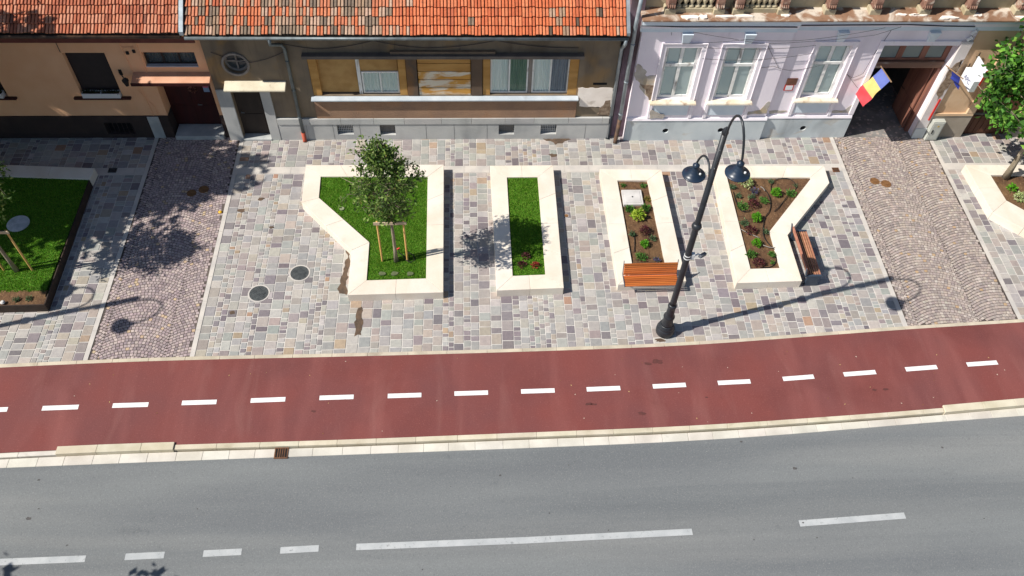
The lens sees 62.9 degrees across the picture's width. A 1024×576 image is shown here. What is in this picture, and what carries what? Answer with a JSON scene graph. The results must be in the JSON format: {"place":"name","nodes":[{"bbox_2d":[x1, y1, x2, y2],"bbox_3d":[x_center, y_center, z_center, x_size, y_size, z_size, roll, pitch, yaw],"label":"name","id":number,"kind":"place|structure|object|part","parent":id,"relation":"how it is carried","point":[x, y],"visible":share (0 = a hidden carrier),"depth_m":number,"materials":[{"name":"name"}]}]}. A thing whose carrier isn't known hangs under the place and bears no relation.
{"place":"outdoors","nodes":[
{"label":"outdoors","id":0,"kind":"place"},
{"bbox_2d":[0,177,87,292],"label":"grass","id":1,"kind":"structure","parent":0,"point":[17,196],"depth_m":24.86,"materials":[{"name":"green plant"}]},
{"bbox_2d":[88,136,239,359],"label":"driveway","id":2,"kind":"structure","parent":0,"point":[178,188],"depth_m":24.64,"materials":[{"name":"grey stone"}]},
{"bbox_2d":[187,190,195,196],"bbox_3d":[-10.013,-2.963,26.147,0.294,0.031,0.294,-1,52,-3],"label":"valve cover","id":3,"kind":"object","parent":2,"relation":"on","point":[190,193],"visible":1,"depth_m":26.13,"materials":[{"name":"metal"}]},
{"bbox_2d":[199,186,208,192],"bbox_3d":[-9.671,-3.093,26.259,0.316,0.031,0.316,-1,52,-3],"label":"valve cover","id":4,"kind":"object","parent":2,"relation":"on","point":[203,189],"visible":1,"depth_m":26.24,"materials":[{"name":"metal"}]},
{"bbox_2d":[319,177,427,279],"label":"grass","id":5,"kind":"structure","parent":0,"point":[340,184],"depth_m":25.13,"materials":[{"name":"green plant"}]},
{"bbox_2d":[178,0,630,141],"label":"grey house","id":6,"kind":"structure","parent":0,"point":[304,70],"depth_m":25.70,"materials":[{"name":"grey paint"}]},
{"bbox_2d":[221,52,249,75],"bbox_3d":[-8.363,-6.837,25.367,0.832,0.832,0.245,-1,52,-3],"label":"round window","id":7,"kind":"structure","parent":6,"relation":"in","point":[236,65],"depth_m":25.43,"materials":[{"name":"grey wood"}]},
{"bbox_2d":[233,92,269,132],"bbox_3d":[-8.377,-5.763,26.981,0.907,2.062,0.154,-1,52,-3],"label":"door","id":8,"kind":"structure","parent":6,"relation":"in","point":[249,104],"depth_m":27.09,"materials":[{"name":"brown wood"}]},
{"bbox_2d":[361,71,399,92],"bbox_3d":[-4.110,-6.463,26.234,1.143,0.828,0.079,-1,52,-3],"label":"window","id":9,"kind":"structure","parent":6,"relation":"in","point":[373,81],"depth_m":26.25,"materials":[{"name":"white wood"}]},
{"bbox_2d":[490,59,528,92],"bbox_3d":[-0.083,-6.718,26.149,1.185,1.501,0.079,-1,52,-3],"label":"window","id":10,"kind":"structure","parent":6,"relation":"in","point":[506,75],"depth_m":26.25,"materials":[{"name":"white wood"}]},
{"bbox_2d":[531,59,569,92],"bbox_3d":[1.208,-6.734,26.208,1.165,1.501,0.079,-1,52,-3],"label":"window","id":11,"kind":"structure","parent":6,"relation":"in","point":[548,75],"depth_m":26.32,"materials":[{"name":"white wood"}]},
{"bbox_2d":[8,50,891,452],"bbox_3d":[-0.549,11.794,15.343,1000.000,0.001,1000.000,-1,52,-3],"label":"ground","id":12,"kind":"structure","parent":0,"point":[696,50],"depth_m":30.32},
{"bbox_2d":[0,450,56,459],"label":"kerb","id":13,"kind":"structure","parent":12,"relation":"on","point":[29,454],"depth_m":20.69,"materials":[{"name":"concrete"}]},
{"bbox_2d":[55,442,174,456],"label":"kerb","id":14,"kind":"structure","parent":12,"relation":"on","point":[106,449],"depth_m":20.76,"materials":[{"name":"concrete"}]},
{"bbox_2d":[0,408,1023,467],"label":"gutter","id":15,"kind":"object","parent":12,"relation":"on","point":[244,454],"visible":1,"depth_m":21.23,"materials":[{"name":"concrete"}]},
{"bbox_2d":[274,447,288,458],"bbox_3d":[-5.771,4.135,20.943,0.340,0.042,0.300,-1,52,-3],"label":"drain grate","id":16,"kind":"object","parent":15,"relation":"in","point":[281,453],"visible":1,"depth_m":20.93,"materials":[{"name":"metal"}]},
{"bbox_2d":[174,408,943,451],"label":"kerb","id":17,"kind":"structure","parent":12,"relation":"on","point":[542,435],"depth_m":21.40,"materials":[{"name":"concrete"}]},
{"bbox_2d":[942,398,1023,414],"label":"kerb","id":18,"kind":"structure","parent":12,"relation":"on","point":[983,406],"depth_m":22.22,"materials":[{"name":"concrete"}]},
{"bbox_2d":[0,416,1023,575],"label":"road","id":19,"kind":"structure","parent":0,"point":[727,501],"depth_m":20.22,"materials":[{"name":"grey asphalt"}]},
{"bbox_2d":[0,512,905,564],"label":"road markings","id":20,"kind":"object","parent":19,"relation":"on","point":[398,545],"visible":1,"depth_m":19.70,"materials":[{"name":"paint"}]},
{"bbox_2d":[26,441,984,569],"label":"road stains","id":21,"kind":"object","parent":19,"relation":"on","point":[29,518],"visible":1,"depth_m":20.23,"materials":[{"name":"liquid"}]},
{"bbox_2d":[0,134,1023,363],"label":"pavement","id":22,"kind":"structure","parent":0,"point":[475,256],"depth_m":24.75,"materials":[{"name":"stone"}]},
{"bbox_2d":[0,165,97,312],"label":"planter","id":23,"kind":"object","parent":22,"relation":"on","point":[40,301],"visible":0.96,"depth_m":24.73,"materials":[{"name":"beige stone"}]},
{"bbox_2d":[0,161,19,272],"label":"young tree","id":24,"kind":"object","parent":23,"relation":"on","point":[14,267],"visible":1,"depth_m":21.79,"materials":[{"name":"green plant"}]},
{"bbox_2d":[0,230,32,270],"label":"tree stakes","id":25,"kind":"object","parent":23,"relation":"in","point":[15,245],"visible":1,"depth_m":23.05,"materials":[{"name":"brown wood"}]},
{"bbox_2d":[12,296,20,302],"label":"shrub","id":26,"kind":"object","parent":23,"relation":"in","point":[15,299],"visible":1,"depth_m":23.09,"materials":[{"name":"green plant"}]},
{"bbox_2d":[6,215,29,231],"bbox_3d":[-14.631,-1.911,24.797,0.640,0.026,0.640,-1,52,-3],"label":"inspection cover","id":27,"kind":"object","parent":23,"relation":"on","point":[18,223],"visible":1,"depth_m":24.78,"materials":[{"name":"grey metal"}]},
{"bbox_2d":[25,295,32,301],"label":"shrub","id":28,"kind":"object","parent":23,"relation":"in","point":[27,299],"visible":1,"depth_m":23.10,"materials":[{"name":"green plant"}]},
{"bbox_2d":[0,0,229,139],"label":"peach house","id":29,"kind":"structure","parent":22,"relation":"on","point":[57,57],"depth_m":25.53,"materials":[{"name":"orange paint"}]},
{"bbox_2d":[0,89,5,98],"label":"flower box","id":30,"kind":"object","parent":29,"relation":"on","point":[2,94],"visible":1,"depth_m":26.03,"materials":[{"name":"white plastic"}]},
{"bbox_2d":[81,88,101,97],"bbox_3d":[-13.127,-6.092,26.136,0.595,0.264,0.242,-1,52,-3],"label":"flower box","id":31,"kind":"object","parent":29,"relation":"on","point":[89,93],"visible":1,"depth_m":26.11,"materials":[{"name":"white plastic"}]},
{"bbox_2d":[100,88,121,97],"bbox_3d":[-12.545,-6.100,26.160,0.591,0.268,0.258,-1,52,-3],"label":"flower box","id":32,"kind":"object","parent":29,"relation":"on","point":[109,93],"visible":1,"depth_m":26.14,"materials":[{"name":"white plastic"}]},
{"bbox_2d":[118,69,128,86],"bbox_3d":[-11.825,-6.394,25.503,0.190,0.370,0.506,-26,58,-20],"label":"wall lantern","id":33,"kind":"object","parent":29,"relation":"attached to","point":[125,81],"depth_m":25.42,"materials":[{"name":"black metal"}]},
{"bbox_2d":[143,52,197,63],"bbox_3d":[-10.328,-7.044,25.376,1.558,0.526,0.124,-1,52,-3],"label":"transom window","id":34,"kind":"structure","parent":29,"relation":"in","point":[165,57],"depth_m":25.47,"materials":[{"name":"black glass"}]},
{"bbox_2d":[187,86,197,92],"bbox_3d":[-10.190,-6.351,26.669,0.355,0.352,0.161,-1,52,-3],"label":"wreath","id":35,"kind":"object","parent":29,"relation":"attached to","point":[194,87],"visible":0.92,"depth_m":26.64,"materials":[{"name":"brown plant"}]},
{"bbox_2d":[163,86,221,123],"bbox_3d":[-10.277,-6.131,26.992,1.643,2.185,0.154,-1,52,-3],"label":"door","id":36,"kind":"structure","parent":29,"relation":"in","point":[200,107],"depth_m":27.24,"materials":[{"name":"red wood"}]},
{"bbox_2d":[202,86,209,91],"bbox_3d":[-9.762,-6.354,26.707,0.180,0.240,0.013,-1,52,-3],"label":"notice","id":37,"kind":"object","parent":29,"relation":"attached to","point":[205,88],"visible":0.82,"depth_m":26.71,"materials":[{"name":"blue paper"}]},
{"bbox_2d":[248,285,269,301],"bbox_3d":[-7.212,0.155,23.853,0.622,0.031,0.622,-1,52,-3],"label":"manhole cover","id":38,"kind":"object","parent":22,"relation":"on","point":[258,293],"visible":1,"depth_m":23.84,"materials":[{"name":"metal"}]},
{"bbox_2d":[289,265,309,280],"bbox_3d":[-6.173,-0.431,24.341,0.610,0.031,0.610,-1,52,-3],"label":"manhole cover","id":39,"kind":"object","parent":22,"relation":"on","point":[299,272],"visible":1,"depth_m":24.33,"materials":[{"name":"metal"}]},
{"bbox_2d":[302,165,443,300],"bbox_3d":[-4.251,-1.778,25.259,4.412,0.311,5.200,-1,52,-3],"label":"planter","id":40,"kind":"object","parent":22,"relation":"on","point":[350,240],"visible":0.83,"depth_m":24.89,"materials":[{"name":"beige stone"}]},
{"bbox_2d":[335,133,427,262],"bbox_3d":[-3.346,-2.180,22.380,2.344,4.900,2.274,-1,52,-3],"label":"young tree","id":41,"kind":"object","parent":40,"relation":"on","point":[378,157],"visible":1,"depth_m":21.33,"materials":[{"name":"green plant"}]},
{"bbox_2d":[373,220,407,260],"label":"tree stakes","id":42,"kind":"object","parent":40,"relation":"in","point":[376,223],"visible":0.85,"depth_m":23.34,"materials":[{"name":"brown wood"}]},
{"bbox_2d":[397,247,414,262],"bbox_3d":[-3.060,-1.020,24.378,0.586,0.258,0.302,38,60,24],"label":"irrigation hose","id":43,"kind":"object","parent":40,"relation":"on","point":[405,254],"visible":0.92,"depth_m":24.40,"materials":[{"name":"black rubber"}]},
{"bbox_2d":[229,139,665,341],"bbox_3d":[-2.148,-1.726,25.475,12.562,0.003,8.329,-1,52,-3],"label":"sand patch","id":44,"kind":"object","parent":22,"relation":"on","point":[358,321],"visible":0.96,"depth_m":24.10,"materials":[{"name":"brown sand"}]},
{"bbox_2d":[490,165,563,296],"bbox_3d":[0.401,-1.848,25.479,2.024,0.311,5.045,-1,52,-3],"label":"planter","id":45,"kind":"object","parent":22,"relation":"on","point":[549,282],"visible":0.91,"depth_m":25.11,"materials":[{"name":"beige stone"}]},
{"bbox_2d":[517,260,526,268],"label":"shrub","id":46,"kind":"object","parent":45,"relation":"in","point":[521,262],"visible":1,"depth_m":24.36,"materials":[{"name":"red plant"}]},
{"bbox_2d":[521,251,530,259],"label":"shrub","id":47,"kind":"object","parent":45,"relation":"in","point":[526,253],"visible":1,"depth_m":24.53,"materials":[{"name":"red plant"}]},
{"bbox_2d":[530,261,538,268],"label":"shrub","id":48,"kind":"object","parent":45,"relation":"in","point":[535,263],"visible":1,"depth_m":24.34,"materials":[{"name":"red plant"}]},
{"bbox_2d":[83,137,1023,359],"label":"paving band","id":49,"kind":"object","parent":22,"relation":"in","point":[447,169],"visible":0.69,"depth_m":26.69,"materials":[{"name":"stone"}]},
{"bbox_2d":[107,168,116,172],"bbox_3d":[-12.717,-3.738,26.650,0.260,0.042,0.200,-1,52,-3],"label":"drain grate","id":50,"kind":"object","parent":49,"relation":"on","point":[112,170],"visible":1,"depth_m":26.63,"materials":[{"name":"metal"}]},
{"bbox_2d":[832,167,839,171],"bbox_3d":[10.674,-3.890,27.603,0.220,0.042,0.200,-1,52,-3],"label":"drain grate","id":51,"kind":"object","parent":49,"relation":"on","point":[835,169],"visible":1,"depth_m":27.60,"materials":[{"name":"metal"}]},
{"bbox_2d":[599,169,685,290],"bbox_3d":[3.925,-1.879,25.628,2.044,0.311,4.693,-1,52,-3],"label":"planter","id":52,"kind":"object","parent":22,"relation":"on","point":[621,223],"visible":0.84,"depth_m":25.55,"materials":[{"name":"white concrete"}]},
{"bbox_2d":[623,205,634,212],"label":"shrub","id":53,"kind":"object","parent":52,"relation":"in","point":[629,208],"visible":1,"depth_m":25.81,"materials":[{"name":"green plant"}]},
{"bbox_2d":[621,190,643,206],"bbox_3d":[3.760,-2.808,26.179,0.626,0.141,0.634,-1,52,-3],"label":"access hatch","id":54,"kind":"object","parent":52,"relation":"on","point":[632,197],"visible":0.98,"depth_m":26.10,"materials":[{"name":"concrete"}]},
{"bbox_2d":[629,207,646,221],"bbox_3d":[3.857,-2.266,25.581,0.506,0.420,0.504,-13,54,-12],"label":"shrub","id":55,"kind":"object","parent":52,"relation":"in","point":[634,213],"visible":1,"depth_m":25.55,"materials":[{"name":"yellow plant"}]},
{"bbox_2d":[635,251,648,260],"bbox_3d":[3.836,-0.937,24.704,0.455,0.191,0.405,-1,52,-3],"label":"shrub","id":56,"kind":"object","parent":52,"relation":"in","point":[643,257],"visible":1,"depth_m":24.68,"materials":[{"name":"green plant"}]},
{"bbox_2d":[639,225,649,235],"bbox_3d":[4.002,-1.749,25.246,0.377,0.328,0.358,-34,61,-24],"label":"shrub","id":57,"kind":"object","parent":52,"relation":"in","point":[644,226],"visible":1,"depth_m":25.22,"materials":[{"name":"red plant"}]},
{"bbox_2d":[640,239,649,248],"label":"shrub","id":58,"kind":"object","parent":52,"relation":"in","point":[646,241],"visible":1,"depth_m":24.90,"materials":[{"name":"green plant"}]},
{"bbox_2d":[639,203,650,211],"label":"shrub","id":59,"kind":"object","parent":52,"relation":"in","point":[646,208],"visible":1,"depth_m":25.82,"materials":[{"name":"green plant"}]},
{"bbox_2d":[622,259,678,286],"bbox_3d":[3.984,-0.396,23.932,1.582,0.574,0.587,-2,53,-3],"label":"bench","id":60,"kind":"object","parent":52,"relation":"on","point":[637,273],"visible":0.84,"depth_m":23.99,"materials":[{"name":"wood"}]},
{"bbox_2d":[649,234,656,240],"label":"shrub","id":61,"kind":"object","parent":52,"relation":"in","point":[653,238],"visible":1,"depth_m":25.11,"materials":[{"name":"green plant"}]},
{"bbox_2d":[656,115,749,338],"bbox_3d":[4.406,-1.255,20.174,0.559,8.202,2.230,-8,53,-8],"label":"street lamp","id":62,"kind":"object","parent":22,"relation":"on","point":[738,172],"visible":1,"depth_m":19.51,"materials":[{"name":"metal"}]},
{"bbox_2d":[683,252,706,260],"bbox_3d":[4.578,-0.818,20.828,0.606,0.196,0.198,-7,53,-7],"label":"security camera","id":63,"kind":"object","parent":62,"relation":"attached to","point":[700,256],"visible":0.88,"depth_m":20.79,"materials":[{"name":"white plastic"}]},
{"bbox_2d":[713,166,828,288],"bbox_3d":[8.330,-1.982,25.866,3.851,0.311,4.815,-1,52,-3],"label":"planter","id":64,"kind":"object","parent":22,"relation":"on","point":[812,182],"visible":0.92,"depth_m":25.84,"materials":[{"name":"beige stone"}]},
{"bbox_2d":[736,200,748,210],"bbox_3d":[7.155,-2.558,26.026,0.406,0.258,0.374,-1,52,-3],"label":"shrub","id":65,"kind":"object","parent":64,"relation":"in","point":[742,205],"visible":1,"depth_m":26.01,"materials":[{"name":"green plant"}]},
{"bbox_2d":[739,218,748,225],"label":"shrub","id":66,"kind":"object","parent":64,"relation":"in","point":[744,222],"visible":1,"depth_m":25.61,"materials":[{"name":"green plant"}]},
{"bbox_2d":[738,177,752,188],"bbox_3d":[7.458,-3.403,26.610,0.518,0.379,0.514,-27,58,-21],"label":"shrub","id":67,"kind":"object","parent":64,"relation":"in","point":[749,182],"visible":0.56,"depth_m":26.55,"materials":[{"name":"green plant"}]},
{"bbox_2d":[745,225,756,234],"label":"shrub","id":68,"kind":"object","parent":64,"relation":"in","point":[751,228],"visible":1,"depth_m":25.37,"materials":[{"name":"red plant"}]},
{"bbox_2d":[745,249,758,257],"bbox_3d":[7.125,-1.009,24.858,0.366,0.220,0.364,30,57,20],"label":"shrub","id":69,"kind":"object","parent":64,"relation":"in","point":[754,253],"visible":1,"depth_m":24.84,"materials":[{"name":"green plant"}]},
{"bbox_2d":[748,198,758,208],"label":"shrub","id":70,"kind":"object","parent":64,"relation":"in","point":[752,200],"visible":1,"depth_m":26.04,"materials":[{"name":"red plant"}]},
{"bbox_2d":[750,187,759,193],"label":"shrub","id":71,"kind":"object","parent":64,"relation":"in","point":[753,190],"visible":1,"depth_m":26.44,"materials":[{"name":"purple plant"}]},
{"bbox_2d":[751,237,761,247],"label":"shrub","id":72,"kind":"object","parent":64,"relation":"in","point":[758,241],"visible":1,"depth_m":25.04,"materials":[{"name":"green plant"}]},
{"bbox_2d":[752,212,761,221],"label":"shrub","id":73,"kind":"object","parent":64,"relation":"in","point":[758,215],"visible":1,"depth_m":25.66,"materials":[{"name":"green plant"}]},
{"bbox_2d":[752,257,765,267],"bbox_3d":[7.270,-0.750,24.631,0.407,0.272,0.398,-1,52,-3],"label":"shrub","id":74,"kind":"object","parent":64,"relation":"in","point":[761,261],"visible":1,"depth_m":24.59,"materials":[{"name":"red plant"}]},
{"bbox_2d":[759,196,768,203],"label":"shrub","id":75,"kind":"object","parent":64,"relation":"in","point":[763,199],"visible":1,"depth_m":26.21,"materials":[{"name":"green plant"}]},
{"bbox_2d":[763,190,774,249],"bbox_3d":[7.871,-2.175,25.828,0.352,0.024,2.666,6,52,3],"label":"irrigation hose","id":76,"kind":"object","parent":64,"relation":"on","point":[765,216],"visible":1,"depth_m":25.84,"materials":[{"name":"black rubber"}]},
{"bbox_2d":[767,251,775,256],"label":"shrub","id":77,"kind":"object","parent":64,"relation":"in","point":[771,253],"visible":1,"depth_m":24.85,"materials":[{"name":"green plant"}]},
{"bbox_2d":[770,187,780,197],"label":"shrub","id":78,"kind":"object","parent":64,"relation":"in","point":[777,189],"visible":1,"depth_m":26.33,"materials":[{"name":"green plant"}]},
{"bbox_2d":[786,188,796,196],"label":"shrub","id":79,"kind":"object","parent":64,"relation":"in","point":[790,193],"visible":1,"depth_m":26.40,"materials":[{"name":"green plant"}]},
{"bbox_2d":[789,223,821,285],"bbox_3d":[8.671,-1.007,24.839,0.547,0.749,1.802,-1,52,-3],"label":"bench","id":80,"kind":"object","parent":22,"relation":"on","point":[812,276],"visible":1,"depth_m":24.65,"materials":[{"name":"wood"}]},
{"bbox_2d":[610,0,1023,143],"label":"lilac house","id":81,"kind":"structure","parent":22,"relation":"on","point":[832,56],"depth_m":26.23,"materials":[{"name":"purple paint"}]},
{"bbox_2d":[657,48,700,96],"bbox_3d":[5.191,-6.773,26.195,1.077,1.998,0.103,-1,52,-3],"label":"window","id":82,"kind":"structure","parent":81,"relation":"in","point":[679,63],"depth_m":26.23,"materials":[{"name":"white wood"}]},
{"bbox_2d":[713,48,759,96],"bbox_3d":[7.023,-6.796,26.278,1.080,1.998,0.103,-1,52,-3],"label":"window","id":83,"kind":"structure","parent":81,"relation":"in","point":[735,68],"depth_m":26.32,"materials":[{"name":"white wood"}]},
{"bbox_2d":[783,84,793,90],"bbox_3d":[8.879,-6.429,26.835,0.300,0.240,0.028,-1,52,-3],"label":"plaque","id":84,"kind":"object","parent":81,"relation":"attached to","point":[788,87],"visible":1,"depth_m":26.84,"materials":[{"name":"white paint"}]},
{"bbox_2d":[786,78,797,84],"bbox_3d":[8.911,-6.573,26.652,0.340,0.260,0.024,-1,52,-3],"label":"plaque","id":85,"kind":"object","parent":81,"relation":"attached to","point":[791,81],"visible":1,"depth_m":26.64,"materials":[{"name":"brown metal"}]},
{"bbox_2d":[801,46,850,94],"bbox_3d":[9.882,-6.911,26.469,1.050,1.998,0.103,-1,52,-3],"label":"window","id":86,"kind":"structure","parent":81,"relation":"in","point":[819,79],"depth_m":26.52,"materials":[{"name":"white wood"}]},
{"bbox_2d":[856,66,891,105],"bbox_3d":[11.384,-6.327,26.368,0.474,1.198,0.952,-1,52,-3],"label":"tricolour flag","id":87,"kind":"object","parent":81,"relation":"attached to","point":[880,79],"visible":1,"depth_m":26.41,"materials":[{"name":"multicoloured fabric"}]},
{"bbox_2d":[923,119,945,139],"bbox_3d":[14.293,-5.347,28.311,0.406,0.814,0.213,-1,52,-3],"label":"meter cabinet","id":88,"kind":"object","parent":81,"relation":"attached to","point":[934,129],"visible":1,"depth_m":28.21,"materials":[{"name":"metal"}]},
{"bbox_3d":[14.296,-5.273,28.260,0.326,0.724,0.034,-1,52,-3],"label":"cabinet door","id":89,"kind":"part","parent":88,"relation":"part of","materials":[{"name":"paint"}]},
{"bbox_2d":[946,65,963,89],"bbox_3d":[13.859,-6.574,26.172,0.317,0.669,0.884,-8,53,-8],"label":"blue flag","id":90,"kind":"object","parent":81,"relation":"attached to","point":[955,77],"visible":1,"depth_m":26.10,"materials":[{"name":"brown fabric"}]},
{"bbox_2d":[961,63,979,91],"bbox_3d":[14.374,-6.596,26.275,0.179,0.590,0.798,-1,52,-3],"label":"projecting sign","id":91,"kind":"object","parent":81,"relation":"attached to","point":[970,81],"visible":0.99,"depth_m":26.17,"materials":[{"name":"white plastic"}]},
{"bbox_2d":[972,52,987,86],"bbox_3d":[14.512,-6.788,26.034,0.058,0.790,0.798,-1,52,-3],"label":"projecting sign","id":92,"kind":"object","parent":81,"relation":"attached to","point":[978,68],"visible":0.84,"depth_m":25.95,"materials":[{"name":"white plastic"}]},
{"bbox_2d":[962,62,1021,133],"bbox_3d":[16.259,-6.289,27.694,1.640,3.090,0.080,-1,52,-3],"label":"side door","id":93,"kind":"structure","parent":81,"relation":"in","point":[980,125],"depth_m":28.56,"materials":[{"name":"brown wood"}]},
{"bbox_2d":[961,165,1023,237],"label":"planter","id":94,"kind":"object","parent":22,"relation":"on","point":[997,202],"visible":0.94,"depth_m":26.81,"materials":[{"name":"beige stone"}]},
{"bbox_2d":[973,17,1023,179],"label":"plane tree","id":95,"kind":"object","parent":94,"relation":"on","point":[1010,70],"visible":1,"depth_m":24.78,"materials":[{"name":"green plant"}]},
{"bbox_2d":[1006,182,1018,191],"bbox_3d":[16.040,-3.219,26.819,0.367,0.310,0.345,-1,52,-3],"label":"shrub","id":96,"kind":"object","parent":94,"relation":"in","point":[1012,187],"visible":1,"depth_m":26.76,"materials":[{"name":"green plant"}]},
{"bbox_2d":[1013,190,1023,203],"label":"shrub","id":97,"kind":"object","parent":94,"relation":"in","point":[1019,195],"visible":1,"depth_m":26.54,"materials":[{"name":"green plant"}]},
{"bbox_2d":[0,322,1023,452],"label":"bike lane","id":98,"kind":"structure","parent":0,"point":[233,414],"depth_m":22.14,"materials":[{"name":"red asphalt"}]},
{"bbox_2d":[0,360,997,411],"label":"bike lane markings","id":99,"kind":"object","parent":98,"relation":"on","point":[456,393],"visible":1,"depth_m":22.10,"materials":[{"name":"white paint"}]},
{"bbox_2d":[311,359,888,414],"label":"bike lane stains","id":100,"kind":"object","parent":98,"relation":"on","point":[648,363],"visible":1,"depth_m":22.48,"materials":[{"name":"red asphalt"}]},
{"bbox_2d":[0,319,1023,367],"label":"edging strip","id":101,"kind":"object","parent":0,"point":[498,350],"visible":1,"depth_m":22.90,"materials":[{"name":"concrete"}]},
{"bbox_2d":[507,177,544,275],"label":"grass","id":102,"kind":"structure","parent":0,"point":[527,207],"depth_m":25.41,"materials":[{"name":"green plant"}]},
{"bbox_2d":[834,84,1017,325],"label":"driveway","id":103,"kind":"structure","parent":0,"point":[898,175],"depth_m":26.03,"materials":[{"name":"grey stone"}]},
{"bbox_2d":[870,178,878,184],"bbox_3d":[11.843,-3.489,27.334,0.305,0.031,0.305,-1,52,-3],"label":"valve cover","id":104,"kind":"object","parent":103,"relation":"on","point":[875,181],"visible":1,"depth_m":27.31,"materials":[{"name":"metal"}]},
{"bbox_2d":[881,180,890,186],"bbox_3d":[12.191,-3.395,27.274,0.328,0.031,0.328,-1,52,-3],"label":"valve cover","id":105,"kind":"object","parent":103,"relation":"on","point":[885,183],"visible":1,"depth_m":27.26,"materials":[{"name":"metal"}]}
]}

